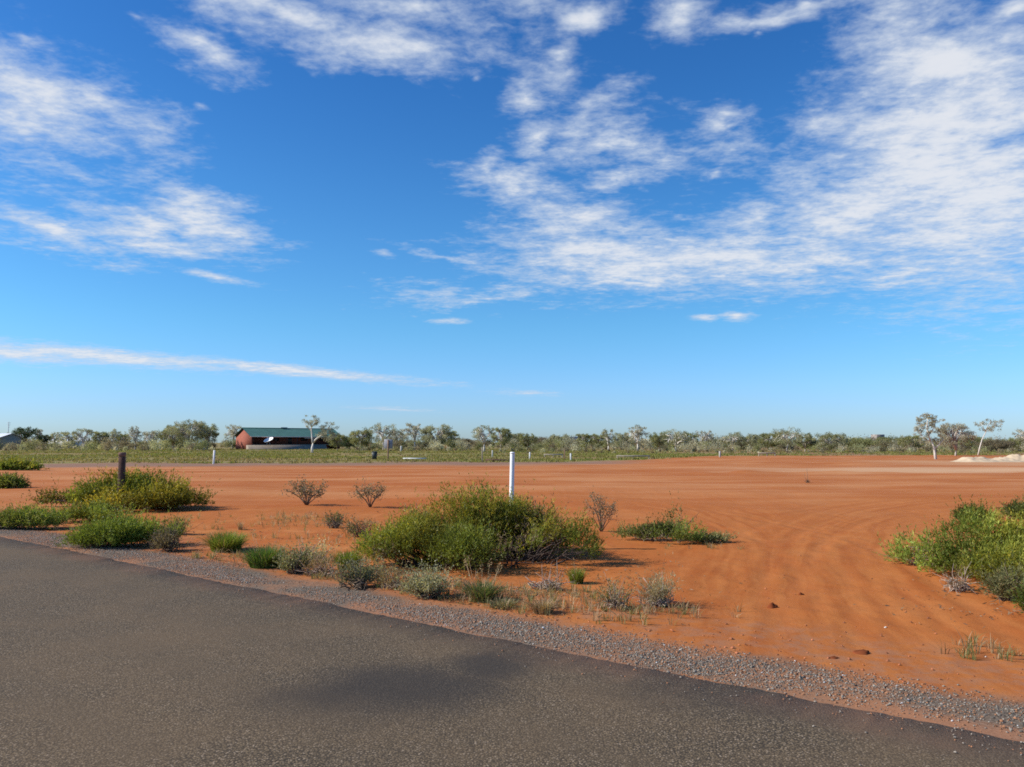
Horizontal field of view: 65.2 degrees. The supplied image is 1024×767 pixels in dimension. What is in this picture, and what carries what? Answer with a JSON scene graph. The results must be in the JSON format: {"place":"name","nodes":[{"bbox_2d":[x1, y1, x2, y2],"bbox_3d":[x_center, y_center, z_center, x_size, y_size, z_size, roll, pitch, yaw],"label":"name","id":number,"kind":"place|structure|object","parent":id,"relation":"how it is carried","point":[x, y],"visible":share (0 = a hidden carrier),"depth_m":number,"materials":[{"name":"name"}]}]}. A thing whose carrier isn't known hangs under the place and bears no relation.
{"place":"outdoors","nodes":[
{"label":"outdoors","id":0,"kind":"place"},
{"bbox_2d":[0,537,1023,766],"bbox_3d":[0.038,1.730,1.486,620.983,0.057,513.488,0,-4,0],"label":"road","id":1,"kind":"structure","parent":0,"point":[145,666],"depth_m":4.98,"materials":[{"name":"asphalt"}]},
{"bbox_2d":[0,443,1023,741],"bbox_3d":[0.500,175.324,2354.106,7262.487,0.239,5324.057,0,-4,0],"label":"ground","id":2,"kind":"structure","parent":0,"point":[834,521],"depth_m":11.96,"materials":[{"name":"soil"}]},
{"bbox_2d":[0,433,23,449],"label":"shed","id":3,"kind":"structure","parent":2,"relation":"on","point":[9,437],"depth_m":178.68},
{"bbox_2d":[0,469,37,488],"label":"bush","id":4,"kind":"object","parent":2,"relation":"on","point":[7,480],"visible":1,"depth_m":28.08,"materials":[{"name":"green plant"}]},
{"bbox_2d":[0,455,48,470],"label":"bush","id":5,"kind":"object","parent":2,"relation":"on","point":[12,463],"visible":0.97,"depth_m":47.25,"materials":[{"name":"green plant"}]},
{"bbox_2d":[11,426,44,443],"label":"bushy tree","id":6,"kind":"object","parent":2,"relation":"on","point":[24,433],"visible":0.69,"depth_m":198.99,"materials":[{"name":"green plant"}]},
{"bbox_2d":[0,495,77,529],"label":"shrub","id":7,"kind":"object","parent":2,"relation":"on","point":[26,517],"visible":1,"depth_m":15.07,"materials":[{"name":"green plant"}]},
{"bbox_2d":[39,434,50,443],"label":"bushy tree","id":8,"kind":"object","parent":2,"relation":"on","point":[47,438],"visible":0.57,"depth_m":204.07,"materials":[{"name":"green plant"}]},
{"bbox_2d":[49,431,64,442],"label":"gum tree","id":9,"kind":"object","parent":2,"relation":"on","point":[57,435],"visible":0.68,"depth_m":229.23,"materials":[{"name":"green plant"}]},
{"bbox_2d":[55,431,75,442],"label":"gum tree","id":10,"kind":"object","parent":2,"relation":"on","point":[67,436],"visible":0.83,"depth_m":223.96,"materials":[{"name":"green plant"}]},
{"bbox_2d":[71,428,94,445],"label":"gum tree","id":11,"kind":"object","parent":2,"relation":"on","point":[88,432],"visible":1,"depth_m":179.55,"materials":[{"name":"green plant"}]},
{"bbox_2d":[51,495,142,522],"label":"shrub","id":12,"kind":"object","parent":2,"relation":"on","point":[83,512],"visible":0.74,"depth_m":16.28,"materials":[{"name":"green plant"}]},
{"bbox_2d":[91,431,110,446],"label":"gum tree","id":13,"kind":"object","parent":2,"relation":"on","point":[101,436],"visible":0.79,"depth_m":189.00,"materials":[{"name":"green plant"}]},
{"bbox_2d":[108,428,122,448],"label":"gum tree","id":14,"kind":"object","parent":2,"relation":"on","point":[112,433],"visible":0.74,"depth_m":194.40,"materials":[{"name":"green plant"}]},
{"bbox_2d":[47,501,189,547],"bbox_3d":[-6.176,2.206,12.643,2.030,0.967,1.357,2,-5,-30],"label":"shrub","id":15,"kind":"object","parent":2,"relation":"on","point":[119,531],"visible":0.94,"depth_m":12.45,"materials":[{"name":"green plant"}]},
{"bbox_2d":[117,452,125,508],"bbox_3d":[-9.462,2.499,19.369,0.140,1.660,0.136,1,-4,-8],"label":"timber post","id":16,"kind":"object","parent":2,"relation":"on","point":[121,464],"visible":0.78,"depth_m":19.34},
{"bbox_2d":[22,452,222,511],"bbox_3d":[-9.570,2.474,19.906,4.828,1.528,3.247,-3,-5,39],"label":"bush","id":17,"kind":"object","parent":2,"relation":"on","point":[140,489],"visible":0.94,"depth_m":19.27,"materials":[{"name":"green plant"}]},
{"bbox_2d":[114,431,131,444],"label":"gum tree","id":18,"kind":"object","parent":2,"relation":"on","point":[124,436],"visible":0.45,"depth_m":203.84,"materials":[{"name":"green plant"}]},
{"bbox_2d":[126,426,145,449],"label":"gum tree","id":19,"kind":"object","parent":2,"relation":"on","point":[135,435],"visible":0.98,"depth_m":174.04,"materials":[{"name":"green plant"}]},
{"bbox_2d":[140,431,157,444],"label":"gum tree","id":20,"kind":"object","parent":2,"relation":"on","point":[148,434],"visible":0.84,"depth_m":184.46,"materials":[{"name":"green plant"}]},
{"bbox_2d":[144,520,198,551],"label":"shrub","id":21,"kind":"object","parent":2,"relation":"on","point":[166,541],"visible":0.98,"depth_m":12.05,"materials":[{"name":"green plant"}]},
{"bbox_2d":[156,425,190,448],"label":"gum tree","id":22,"kind":"object","parent":2,"relation":"on","point":[169,438],"visible":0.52,"depth_m":188.72,"materials":[{"name":"green plant"}]},
{"bbox_2d":[164,506,201,534],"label":"shrub","id":23,"kind":"object","parent":2,"relation":"on","point":[183,524],"visible":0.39,"depth_m":14.36,"materials":[{"name":"green plant"}]},
{"bbox_2d":[165,419,211,442],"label":"gum tree","id":24,"kind":"object","parent":2,"relation":"on","point":[187,432],"visible":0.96,"depth_m":183.82,"materials":[{"name":"green plant"}]},
{"bbox_2d":[195,423,218,448],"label":"gum tree","id":25,"kind":"object","parent":2,"relation":"on","point":[214,434],"visible":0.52,"depth_m":189.16,"materials":[{"name":"green plant"}]},
{"bbox_2d":[192,528,251,552],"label":"grass tuft","id":26,"kind":"object","parent":2,"relation":"on","point":[222,542],"visible":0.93,"depth_m":11.99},
{"bbox_2d":[224,424,241,447],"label":"gum tree","id":27,"kind":"object","parent":2,"relation":"on","point":[232,433],"visible":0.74,"depth_m":224.25,"materials":[{"name":"green plant"}]},
{"bbox_2d":[230,523,290,568],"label":"grass tuft","id":28,"kind":"object","parent":2,"relation":"on","point":[259,558],"visible":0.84,"depth_m":10.45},
{"bbox_2d":[234,427,339,449],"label":"house","id":29,"kind":"structure","parent":2,"relation":"on","point":[283,438],"depth_m":191.86,"materials":[{"name":"metal"}]},
{"bbox_2d":[270,541,326,575],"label":"saltbush","id":30,"kind":"object","parent":2,"relation":"on","point":[289,566],"visible":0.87,"depth_m":10.09,"materials":[{"name":"green plant"}]},
{"bbox_2d":[279,474,328,504],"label":"shrub","id":31,"kind":"object","parent":2,"relation":"on","point":[303,488],"visible":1,"depth_m":20.74,"materials":[{"name":"brown plant"}]},
{"bbox_2d":[279,534,337,559],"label":"saltbush","id":32,"kind":"object","parent":2,"relation":"on","point":[315,548],"visible":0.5,"depth_m":11.13,"materials":[{"name":"green plant"}]},
{"bbox_2d":[289,542,344,577],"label":"dead shrub","id":33,"kind":"object","parent":2,"relation":"on","point":[319,569],"visible":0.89,"depth_m":9.86,"materials":[{"name":"grey plant"}]},
{"bbox_2d":[301,415,339,452],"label":"gum tree","id":34,"kind":"object","parent":2,"relation":"on","point":[325,433],"visible":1,"depth_m":125.53,"materials":[{"name":"green plant"}]},
{"bbox_2d":[317,509,351,528],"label":"shrub","id":35,"kind":"object","parent":2,"relation":"on","point":[336,524],"visible":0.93,"depth_m":15.49,"materials":[{"name":"green plant"}]},
{"bbox_2d":[326,432,347,449],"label":"bushy tree","id":36,"kind":"object","parent":2,"relation":"on","point":[339,438],"visible":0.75,"depth_m":149.25,"materials":[{"name":"green plant"}]},
{"bbox_2d":[331,549,363,569],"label":"grass tuft","id":37,"kind":"object","parent":2,"relation":"on","point":[347,554],"visible":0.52,"depth_m":10.33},
{"bbox_2d":[338,511,377,537],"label":"shrub","id":38,"kind":"object","parent":2,"relation":"on","point":[351,529],"visible":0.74,"depth_m":13.72,"materials":[{"name":"green plant"}]},
{"bbox_2d":[347,427,375,450],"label":"gum tree","id":39,"kind":"object","parent":2,"relation":"on","point":[366,436],"visible":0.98,"depth_m":158.86,"materials":[{"name":"green plant"}]},
{"bbox_2d":[329,545,396,590],"bbox_3d":[-1.727,2.149,9.067,0.613,0.639,0.746,-3,-5,33],"label":"saltbush","id":40,"kind":"object","parent":2,"relation":"on","point":[356,580],"visible":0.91,"depth_m":9.07,"materials":[{"name":"green plant"}]},
{"bbox_2d":[348,475,388,506],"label":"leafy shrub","id":41,"kind":"object","parent":2,"relation":"on","point":[368,491],"visible":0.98,"depth_m":20.42,"materials":[{"name":"brown plant"}]},
{"bbox_2d":[369,422,401,449],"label":"gum tree","id":42,"kind":"object","parent":2,"relation":"on","point":[385,431],"visible":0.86,"depth_m":164.69,"materials":[{"name":"green plant"}]},
{"bbox_2d":[384,439,392,458],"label":"sign","id":43,"kind":"object","parent":2,"relation":"on","point":[388,443],"visible":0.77,"depth_m":74.31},
{"bbox_2d":[359,551,418,590],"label":"dead shrub","id":44,"kind":"object","parent":2,"relation":"on","point":[393,578],"visible":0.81,"depth_m":9.03,"materials":[{"name":"grey plant"}]},
{"bbox_2d":[384,429,408,441],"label":"gum tree","id":45,"kind":"object","parent":2,"relation":"on","point":[402,437],"visible":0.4,"depth_m":189.24,"materials":[{"name":"green plant"}]},
{"bbox_2d":[398,423,425,450],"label":"gum tree","id":46,"kind":"object","parent":2,"relation":"on","point":[414,431],"visible":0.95,"depth_m":164.17,"materials":[{"name":"green plant"}]},
{"bbox_2d":[392,554,477,599],"bbox_3d":[-0.821,2.084,8.500,0.932,0.623,0.682,0,-4,0],"label":"saltbush","id":47,"kind":"object","parent":2,"relation":"on","point":[423,589],"visible":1,"depth_m":8.44,"materials":[{"name":"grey plant"}]},
{"bbox_2d":[420,423,454,447],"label":"gum tree","id":48,"kind":"object","parent":2,"relation":"on","point":[427,430],"visible":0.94,"depth_m":159.23,"materials":[{"name":"green plant"}]},
{"bbox_2d":[441,431,460,446],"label":"gum tree","id":49,"kind":"object","parent":2,"relation":"on","point":[455,434],"visible":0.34,"depth_m":194.04,"materials":[{"name":"green plant"}]},
{"bbox_2d":[351,468,606,570],"bbox_3d":[-0.496,1.834,10.999,3.455,1.377,2.513,3,-5,-31],"label":"bush","id":50,"kind":"object","parent":2,"relation":"on","point":[507,528],"visible":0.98,"depth_m":10.81,"materials":[{"name":"green plant"}]},
{"bbox_2d":[452,555,513,602],"bbox_3d":[-0.321,2.027,8.334,0.716,0.515,0.867,-2,-5,27],"label":"grass tuft","id":51,"kind":"object","parent":2,"relation":"on","point":[486,589],"visible":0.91,"depth_m":8.26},
{"bbox_2d":[471,425,495,451],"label":"gum tree","id":52,"kind":"object","parent":2,"relation":"on","point":[480,433],"visible":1,"depth_m":139.37,"materials":[{"name":"green plant"}]},
{"bbox_2d":[481,597,521,609],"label":"grass tuft","id":53,"kind":"object","parent":2,"relation":"on","point":[499,602],"visible":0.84,"depth_m":7.95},
{"bbox_2d":[491,427,511,448],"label":"gum tree","id":54,"kind":"object","parent":2,"relation":"on","point":[503,438],"visible":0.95,"depth_m":146.31,"materials":[{"name":"green plant"}]},
{"bbox_2d":[0,526,1023,765],"bbox_3d":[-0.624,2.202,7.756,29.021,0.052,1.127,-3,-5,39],"label":"gravel","id":55,"kind":"structure","parent":2,"relation":"on","point":[224,574],"depth_m":6.48,"materials":[{"name":"gravel"}]},
{"bbox_2d":[509,452,514,503],"bbox_3d":[-0.009,1.935,12.135,0.109,1.788,0.074,-2,-5,26],"label":"marker post","id":56,"kind":"object","parent":2,"relation":"on","point":[512,459],"visible":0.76,"depth_m":12.14,"materials":[{"name":"white paint"}]},
{"bbox_2d":[0,433,1023,453],"bbox_3d":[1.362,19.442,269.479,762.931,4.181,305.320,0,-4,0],"label":"scrub","id":57,"kind":"object","parent":2,"relation":"on","point":[572,445],"visible":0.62,"depth_m":154.44,"materials":[{"name":"plant"}]},
{"bbox_2d":[506,433,523,444],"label":"gum tree","id":58,"kind":"object","parent":2,"relation":"on","point":[514,436],"visible":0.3,"depth_m":188.51,"materials":[{"name":"green plant"}]},
{"bbox_2d":[25,511,1020,696],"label":"pebbles","id":59,"kind":"object","parent":2,"relation":"on","point":[688,624],"visible":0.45,"depth_m":6.86,"materials":[{"name":"stone"}]},
{"bbox_2d":[516,433,537,449],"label":"bushy tree","id":60,"kind":"object","parent":2,"relation":"on","point":[527,439],"visible":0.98,"depth_m":169.00,"materials":[{"name":"green plant"}]},
{"bbox_2d":[522,597,562,614],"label":"grass tuft","id":61,"kind":"object","parent":2,"relation":"on","point":[539,608],"visible":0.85,"depth_m":7.70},
{"bbox_2d":[515,546,577,590],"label":"dead shrub","id":62,"kind":"object","parent":2,"relation":"on","point":[554,584],"visible":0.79,"depth_m":9.00,"materials":[{"name":"grey plant"}]},
{"bbox_2d":[545,433,570,447],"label":"gum tree","id":63,"kind":"object","parent":2,"relation":"on","point":[554,437],"visible":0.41,"depth_m":163.84,"materials":[{"name":"green plant"}]},
{"bbox_2d":[564,557,586,583],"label":"grass tuft","id":64,"kind":"object","parent":2,"relation":"on","point":[578,576],"visible":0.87,"depth_m":9.41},
{"bbox_2d":[575,433,591,449],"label":"gum tree","id":65,"kind":"object","parent":2,"relation":"on","point":[585,438],"visible":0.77,"depth_m":179.13,"materials":[{"name":"green plant"}]},
{"bbox_2d":[146,530,1020,637],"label":"leaf litter","id":66,"kind":"object","parent":2,"relation":"on","point":[1009,612],"visible":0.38,"depth_m":8.90,"materials":[{"name":"plant"}]},
{"bbox_2d":[587,433,605,448],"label":"bushy tree","id":67,"kind":"object","parent":2,"relation":"on","point":[596,438],"visible":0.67,"depth_m":188.98,"materials":[{"name":"green plant"}]},
{"bbox_2d":[582,485,618,531],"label":"shrub","id":68,"kind":"object","parent":2,"relation":"on","point":[601,529],"visible":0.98,"depth_m":14.46,"materials":[{"name":"brown plant"}]},
{"bbox_2d":[600,429,615,448],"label":"gum tree","id":69,"kind":"object","parent":2,"relation":"on","point":[607,439],"visible":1,"depth_m":169.26,"materials":[{"name":"green plant"}]},
{"bbox_2d":[584,570,648,609],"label":"dead shrub","id":70,"kind":"object","parent":2,"relation":"on","point":[614,599],"visible":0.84,"depth_m":8.02,"materials":[{"name":"grey plant"}]},
{"bbox_2d":[612,432,634,447],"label":"gum tree","id":71,"kind":"object","parent":2,"relation":"on","point":[620,436],"visible":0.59,"depth_m":183.86,"materials":[{"name":"green plant"}]},
{"bbox_2d":[616,455,649,458],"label":"barrier rail","id":72,"kind":"object","parent":2,"relation":"on","point":[633,456],"visible":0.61,"depth_m":80.94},
{"bbox_2d":[625,424,649,450],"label":"gum tree","id":73,"kind":"object","parent":2,"relation":"on","point":[639,432],"visible":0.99,"depth_m":159.42,"materials":[{"name":"green plant"}]},
{"bbox_2d":[629,553,681,607],"bbox_3d":[1.478,2.045,8.229,0.578,0.683,0.769,-4,-6,40],"label":"dead shrub","id":74,"kind":"object","parent":2,"relation":"on","point":[654,594],"visible":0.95,"depth_m":8.18,"materials":[{"name":"beige plant"}]},
{"bbox_2d":[647,432,670,449],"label":"gum tree","id":75,"kind":"object","parent":2,"relation":"on","point":[657,441],"visible":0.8,"depth_m":148.80,"materials":[{"name":"green plant"}]},
{"bbox_2d":[608,509,711,542],"bbox_3d":[2.425,2.398,13.229,1.631,0.650,1.018,-2,-5,30],"label":"shrub","id":76,"kind":"object","parent":2,"relation":"on","point":[652,530],"visible":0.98,"depth_m":13.22,"materials":[{"name":"green plant"}]},
{"bbox_2d":[660,429,692,450],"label":"gum tree","id":77,"kind":"object","parent":2,"relation":"on","point":[676,435],"visible":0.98,"depth_m":139.43,"materials":[{"name":"green plant"}]},
{"bbox_2d":[659,489,696,535],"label":"shrub","id":78,"kind":"object","parent":2,"relation":"on","point":[680,508],"visible":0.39,"depth_m":13.79,"materials":[{"name":"green plant"}]},
{"bbox_2d":[678,432,699,444],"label":"gum tree","id":79,"kind":"object","parent":2,"relation":"on","point":[695,436],"visible":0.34,"depth_m":164.09,"materials":[{"name":"green plant"}]},
{"bbox_2d":[696,430,714,442],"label":"gum tree","id":80,"kind":"object","parent":2,"relation":"on","point":[705,437],"visible":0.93,"depth_m":169.44,"materials":[{"name":"green plant"}]},
{"bbox_2d":[678,529,738,542],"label":"shrub","id":81,"kind":"object","parent":2,"relation":"on","point":[714,536],"visible":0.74,"depth_m":13.08,"materials":[{"name":"green plant"}]},
{"bbox_2d":[715,431,746,449],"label":"gum tree","id":82,"kind":"object","parent":2,"relation":"on","point":[731,438],"visible":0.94,"depth_m":149.40,"materials":[{"name":"green plant"}]},
{"bbox_2d":[737,433,760,448],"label":"gum tree","id":83,"kind":"object","parent":2,"relation":"on","point":[753,438],"visible":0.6,"depth_m":168.40,"materials":[{"name":"green plant"}]},
{"bbox_2d":[758,432,785,447],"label":"gum tree","id":84,"kind":"object","parent":2,"relation":"on","point":[765,437],"visible":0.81,"depth_m":149.07,"materials":[{"name":"green plant"}]},
{"bbox_2d":[771,426,808,451],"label":"gum tree","id":85,"kind":"object","parent":2,"relation":"on","point":[787,440],"visible":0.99,"depth_m":138.87,"materials":[{"name":"green plant"}]},
{"bbox_2d":[793,432,817,451],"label":"gum tree","id":86,"kind":"object","parent":2,"relation":"on","point":[807,443],"visible":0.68,"depth_m":144.01,"materials":[{"name":"green plant"}]},
{"bbox_2d":[812,431,850,451],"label":"gum tree","id":87,"kind":"object","parent":2,"relation":"on","point":[836,440],"visible":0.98,"depth_m":133.69,"materials":[{"name":"green plant"}]},
{"bbox_2d":[844,437,873,449],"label":"bushy tree","id":88,"kind":"object","parent":2,"relation":"on","point":[868,439],"visible":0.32,"depth_m":168.82,"materials":[{"name":"green plant"}]},
{"bbox_2d":[852,649,868,654],"bbox_3d":[2.768,2.133,6.324,0.153,0.048,0.109,0,-4,0],"label":"earth clod","id":89,"kind":"object","parent":2,"relation":"on","point":[863,652],"visible":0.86,"depth_m":6.30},
{"bbox_2d":[897,434,925,448],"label":"gum tree","id":90,"kind":"object","parent":2,"relation":"on","point":[908,439],"visible":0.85,"depth_m":139.12,"materials":[{"name":"green plant"}]},
{"bbox_2d":[912,413,955,458],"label":"gum tree","id":91,"kind":"object","parent":2,"relation":"on","point":[929,424],"visible":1,"depth_m":79.78,"materials":[{"name":"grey plant"}]},
{"bbox_2d":[871,496,1023,581],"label":"bush","id":92,"kind":"object","parent":2,"relation":"on","point":[1007,538],"visible":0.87,"depth_m":10.02,"materials":[{"name":"green plant"}]},
{"bbox_2d":[936,422,977,455],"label":"gum tree","id":93,"kind":"object","parent":2,"relation":"on","point":[963,437],"visible":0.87,"depth_m":99.40,"materials":[{"name":"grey plant"}]},
{"bbox_2d":[936,559,977,594],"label":"dead shrub","id":94,"kind":"object","parent":2,"relation":"on","point":[955,584],"visible":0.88,"depth_m":8.98,"materials":[{"name":"grey plant"}]},
{"bbox_2d":[958,437,982,447],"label":"gum tree","id":95,"kind":"object","parent":2,"relation":"on","point":[979,439],"visible":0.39,"depth_m":148.53,"materials":[{"name":"green plant"}]},
{"bbox_2d":[946,493,1004,520],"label":"bush","id":96,"kind":"object","parent":2,"relation":"on","point":[981,509],"visible":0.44,"depth_m":16.63,"materials":[{"name":"green plant"}]},
{"bbox_2d":[949,454,1023,461],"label":"sand heap","id":97,"kind":"object","parent":2,"relation":"on","point":[1014,458],"visible":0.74,"depth_m":67.07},
{"bbox_2d":[973,418,1003,454],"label":"gum tree","id":98,"kind":"object","parent":2,"relation":"on","point":[989,428],"visible":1,"depth_m":104.75,"materials":[{"name":"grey plant"}]},
{"bbox_2d":[964,548,1023,602],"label":"shrub","id":99,"kind":"object","parent":2,"relation":"on","point":[1004,581],"visible":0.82,"depth_m":8.47,"materials":[{"name":"green plant"}]},
{"bbox_2d":[975,439,1016,450],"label":"bushy tree","id":100,"kind":"object","parent":2,"relation":"on","point":[1001,444],"visible":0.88,"depth_m":138.77,"materials":[{"name":"green plant"}]},
{"bbox_2d":[989,570,1023,612],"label":"bush","id":101,"kind":"object","parent":2,"relation":"on","point":[1020,597],"visible":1,"depth_m":7.66,"materials":[{"name":"green plant"}]},
{"bbox_2d":[992,494,1023,519],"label":"bush","id":102,"kind":"object","parent":2,"relation":"on","point":[1016,507],"visible":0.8,"depth_m":17.17,"materials":[{"name":"green plant"}]},
{"bbox_2d":[1001,437,1023,450],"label":"bushy tree","id":103,"kind":"object","parent":2,"relation":"on","point":[1018,443],"visible":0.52,"depth_m":148.98,"materials":[{"name":"green plant"}]},
{"bbox_2d":[1012,429,1023,443],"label":"gum tree","id":104,"kind":"object","parent":2,"relation":"on","point":[1019,436],"visible":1,"depth_m":129.83,"materials":[{"name":"green plant"}]},
{"bbox_2d":[0,448,1023,463],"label":"grass","id":105,"kind":"structure","parent":0,"point":[223,454],"depth_m":98.47,"materials":[{"name":"plant"}]},
{"bbox_2d":[0,0,1023,442],"label":"sky","id":106,"kind":"structure","parent":0,"point":[542,218],"materials":[{"name":"blue"}]},
{"bbox_2d":[9,504,1023,660],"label":"dry grass","id":107,"kind":"structure","parent":0,"point":[682,610],"depth_m":8.36,"materials":[{"name":"plant"}]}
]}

